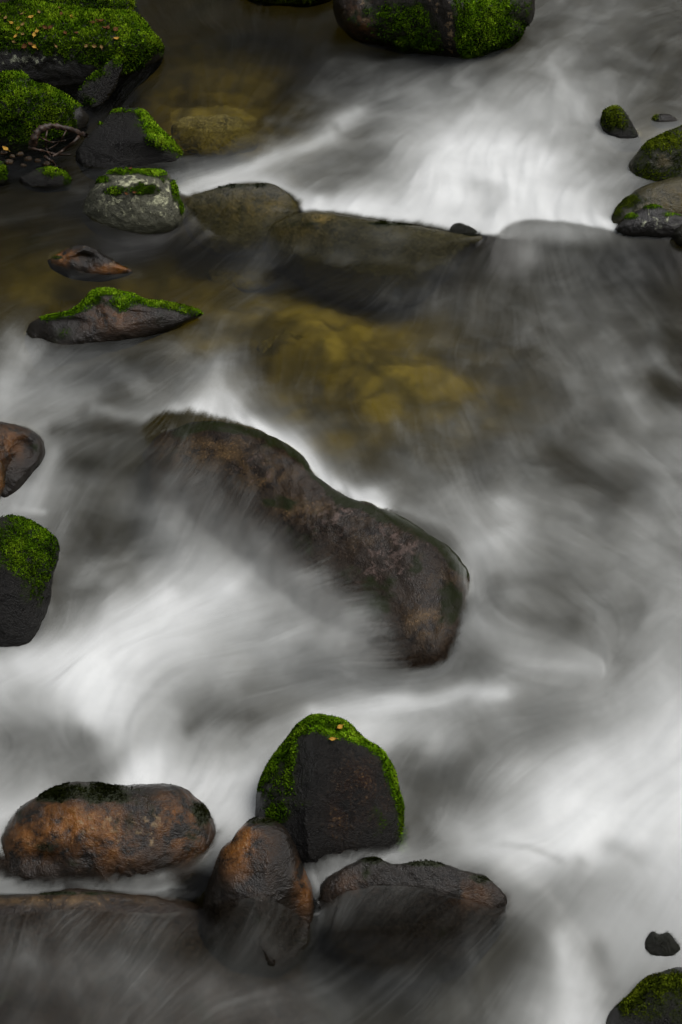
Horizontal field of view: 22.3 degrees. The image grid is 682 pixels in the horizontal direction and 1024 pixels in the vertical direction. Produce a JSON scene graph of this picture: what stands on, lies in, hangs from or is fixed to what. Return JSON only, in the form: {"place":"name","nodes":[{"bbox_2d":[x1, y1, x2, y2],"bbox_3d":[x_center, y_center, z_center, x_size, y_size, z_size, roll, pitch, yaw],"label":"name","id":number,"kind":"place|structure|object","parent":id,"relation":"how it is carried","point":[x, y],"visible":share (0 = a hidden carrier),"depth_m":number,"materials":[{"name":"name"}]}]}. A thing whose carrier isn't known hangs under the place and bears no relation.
{"place":"outdoors","nodes":[
{"label":"outdoors","id":0,"kind":"place"},
{"bbox_2d":[0,0,681,1023],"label":"water","id":1,"kind":"structure","parent":0,"point":[504,422],"depth_m":6.11,"materials":[{"name":"white liquid"}]},
{"bbox_2d":[0,461,5,496],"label":"rock","id":2,"kind":"object","parent":1,"relation":"on","point":[2,477],"visible":1,"depth_m":6.03,"materials":[{"name":"brown stone"}]},
{"bbox_2d":[0,160,7,183],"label":"rock","id":3,"kind":"object","parent":1,"relation":"on","point":[3,172],"visible":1,"depth_m":7.13,"materials":[{"name":"green stone"}]},
{"bbox_2d":[4,159,12,163],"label":"pebble","id":4,"kind":"object","parent":1,"relation":"on","point":[8,161],"visible":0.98,"depth_m":7.25,"materials":[{"name":"brown stone"}]},
{"bbox_2d":[19,166,71,185],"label":"rock","id":5,"kind":"object","parent":1,"relation":"on","point":[49,176],"visible":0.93,"depth_m":7.12,"materials":[{"name":"black stone"}]},
{"bbox_2d":[247,0,329,4],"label":"mossy rock","id":6,"kind":"object","parent":1,"relation":"on","point":[290,2],"visible":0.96,"depth_m":8.13,"materials":[{"name":"brown stone"}]},
{"bbox_2d":[651,113,677,122],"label":"rock","id":7,"kind":"object","parent":1,"relation":"in","point":[664,118],"visible":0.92,"depth_m":7.49,"materials":[{"name":"grey stone"}]},
{"bbox_2d":[0,105,681,1023],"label":"stream bed","id":8,"kind":"object","parent":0,"point":[156,425],"depth_m":6.60,"materials":[{"name":"brown stone"}]},
{"bbox_2d":[0,422,44,497],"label":"wet rock","id":9,"kind":"object","parent":8,"relation":"on","point":[22,451],"visible":0.82,"depth_m":6.08,"materials":[{"name":"brown stone"}]},
{"bbox_2d":[24,156,31,160],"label":"pebble","id":10,"kind":"object","parent":8,"relation":"on","point":[27,158],"visible":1,"depth_m":7.27,"materials":[{"name":"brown stone"}]},
{"bbox_2d":[0,514,59,649],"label":"mossy boulder","id":11,"kind":"object","parent":8,"relation":"on","point":[29,552],"visible":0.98,"depth_m":5.54,"materials":[{"name":"green stone"}]},
{"bbox_2d":[0,69,88,162],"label":"mossy boulder","id":12,"kind":"object","parent":8,"relation":"on","point":[28,105],"visible":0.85,"depth_m":7.35,"materials":[{"name":"green plant"}]},
{"bbox_2d":[42,161,50,165],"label":"pebble","id":13,"kind":"object","parent":8,"relation":"on","point":[45,163],"visible":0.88,"depth_m":7.24,"materials":[{"name":"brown stone"}]},
{"bbox_2d":[28,123,87,166],"bbox_3d":[-1.178,-1.528,7.208,0.214,0.166,0.152,-27,48,-27],"label":"driftwood branch","id":14,"kind":"object","parent":8,"relation":"on","point":[34,136],"visible":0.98,"depth_m":7.19,"materials":[{"name":"wood"}]},
{"bbox_2d":[9,0,136,10],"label":"mossy boulder","id":15,"kind":"object","parent":8,"relation":"on","point":[131,5],"visible":0.11,"depth_m":8.06,"materials":[{"name":"green plant"}]},
{"bbox_2d":[0,0,164,99],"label":"mossy boulder","id":16,"kind":"object","parent":8,"relation":"on","point":[138,44],"visible":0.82,"depth_m":7.64,"materials":[{"name":"green plant"}]},
{"bbox_2d":[48,244,130,274],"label":"rock","id":17,"kind":"object","parent":8,"relation":"on","point":[84,259],"visible":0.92,"depth_m":6.85,"materials":[{"name":"brown stone"}]},
{"bbox_2d":[74,53,123,106],"bbox_3d":[-1.053,-1.883,7.591,0.249,0.217,0.128,-28,49,-27],"label":"leaning rock","id":18,"kind":"object","parent":8,"relation":"on","point":[97,87],"visible":0.97,"depth_m":7.55,"materials":[{"name":"black stone"}]},
{"bbox_2d":[0,781,218,900],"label":"brown boulder","id":19,"kind":"object","parent":8,"relation":"on","point":[159,839],"visible":0.9,"depth_m":4.88,"materials":[{"name":"stone"}]},
{"bbox_2d":[25,286,202,347],"bbox_3d":[-0.872,-0.721,6.630,0.688,0.285,0.234,-8,43,-9],"label":"crested rock","id":20,"kind":"object","parent":8,"relation":"on","point":[103,314],"visible":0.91,"depth_m":6.54,"materials":[{"name":"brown stone"}]},
{"bbox_2d":[76,107,182,169],"bbox_3d":[-0.889,-1.539,7.316,0.463,0.337,0.330,0,42,0],"label":"pyramid rock","id":21,"kind":"object","parent":8,"relation":"on","point":[122,137],"visible":0.84,"depth_m":7.21,"materials":[{"name":"black stone"}]},
{"bbox_2d":[83,167,185,232],"bbox_3d":[-0.843,-1.255,7.039,0.419,0.322,0.302,0,42,0],"label":"lichen rock","id":22,"kind":"object","parent":8,"relation":"on","point":[154,204],"visible":0.94,"depth_m":6.93,"materials":[{"name":"stone"}]},
{"bbox_2d":[0,888,329,1023],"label":"submerged ledge","id":23,"kind":"object","parent":8,"relation":"on","point":[82,956],"visible":0.95,"depth_m":4.75,"materials":[{"name":"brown stone"}]},
{"bbox_2d":[173,114,250,150],"bbox_3d":[-0.550,-1.636,7.533,0.390,0.120,0.228,0,42,0],"label":"submerged rock","id":24,"kind":"object","parent":8,"relation":"on","point":[216,123],"visible":0.4,"depth_m":7.53,"materials":[{"name":"beige stone"}]},
{"bbox_2d":[184,182,302,241],"bbox_3d":[-0.406,-1.202,7.076,0.501,0.237,0.245,0,42,0],"label":"submerged ledge","id":25,"kind":"object","parent":8,"relation":"on","point":[242,212],"visible":0.8,"depth_m":7.04,"materials":[{"name":"brown stone"}]},
{"bbox_2d":[199,817,313,977],"bbox_3d":[-0.237,1.082,4.842,0.324,0.382,0.360,0,42,0],"label":"cone rock","id":26,"kind":"object","parent":8,"relation":"on","point":[257,918],"visible":0.99,"depth_m":4.76,"materials":[{"name":"brown stone"}]},
{"bbox_2d":[146,421,469,669],"bbox_3d":[-0.166,0.116,5.909,1.474,0.314,0.532,31,51,30],"label":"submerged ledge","id":27,"kind":"object","parent":8,"relation":"on","point":[279,527],"visible":0.8,"depth_m":5.82,"materials":[{"name":"brown stone"}]},
{"bbox_2d":[255,713,406,913],"bbox_3d":[-0.025,0.885,5.074,0.459,0.544,0.503,0,42,0],"label":"upright rock","id":28,"kind":"object","parent":8,"relation":"on","point":[333,806],"visible":0.84,"depth_m":4.92,"materials":[{"name":"black stone"}]},
{"bbox_2d":[266,211,481,299],"bbox_3d":[0.119,-1.007,6.984,0.878,0.325,0.256,8,43,9],"label":"submerged ledge","id":29,"kind":"object","parent":8,"relation":"on","point":[358,245],"visible":0.7,"depth_m":6.92,"materials":[{"name":"brown stone"}]},
{"bbox_2d":[448,223,483,235],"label":"rock","id":30,"kind":"object","parent":29,"relation":"on","point":[460,228],"visible":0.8,"depth_m":6.92,"materials":[{"name":"black stone"}]},
{"bbox_2d":[316,856,507,969],"bbox_3d":[0.201,1.158,4.879,0.543,0.296,0.267,0,42,0],"label":"submerged rock","id":31,"kind":"object","parent":8,"relation":"on","point":[411,915],"visible":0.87,"depth_m":4.84,"materials":[{"name":"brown stone"}]},
{"bbox_2d":[333,0,534,58],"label":"mossy boulder","id":32,"kind":"object","parent":8,"relation":"on","point":[463,29],"visible":0.92,"depth_m":7.74,"materials":[{"name":"green plant"}]},
{"bbox_2d":[599,104,639,139],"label":"rock","id":33,"kind":"object","parent":8,"relation":"on","point":[615,121],"visible":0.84,"depth_m":7.40,"materials":[{"name":"black stone"}]},
{"bbox_2d":[602,967,681,1023],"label":"mossy boulder","id":34,"kind":"object","parent":8,"relation":"on","point":[655,998],"visible":1,"depth_m":4.72,"materials":[{"name":"green plant"}]},
{"bbox_2d":[609,176,681,232],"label":"brown slab","id":35,"kind":"structure","parent":8,"relation":"on","point":[666,194],"depth_m":6.93,"materials":[{"name":"green stone"}]},
{"bbox_2d":[615,203,681,239],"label":"rock","id":36,"kind":"object","parent":8,"relation":"on","point":[652,220],"visible":0.98,"depth_m":6.90,"materials":[{"name":"grey stone"}]},
{"bbox_2d":[628,125,681,181],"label":"round boulder","id":37,"kind":"object","parent":8,"relation":"on","point":[658,157],"visible":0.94,"depth_m":7.15,"materials":[{"name":"green plant"}]},
{"bbox_2d":[641,930,681,956],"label":"rock","id":38,"kind":"object","parent":8,"relation":"on","point":[665,943],"visible":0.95,"depth_m":4.91,"materials":[{"name":"black stone"}]},
{"bbox_2d":[672,224,681,246],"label":"rock","id":39,"kind":"object","parent":8,"relation":"on","point":[677,236],"visible":1,"depth_m":6.87,"materials":[{"name":"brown stone"}]}
]}

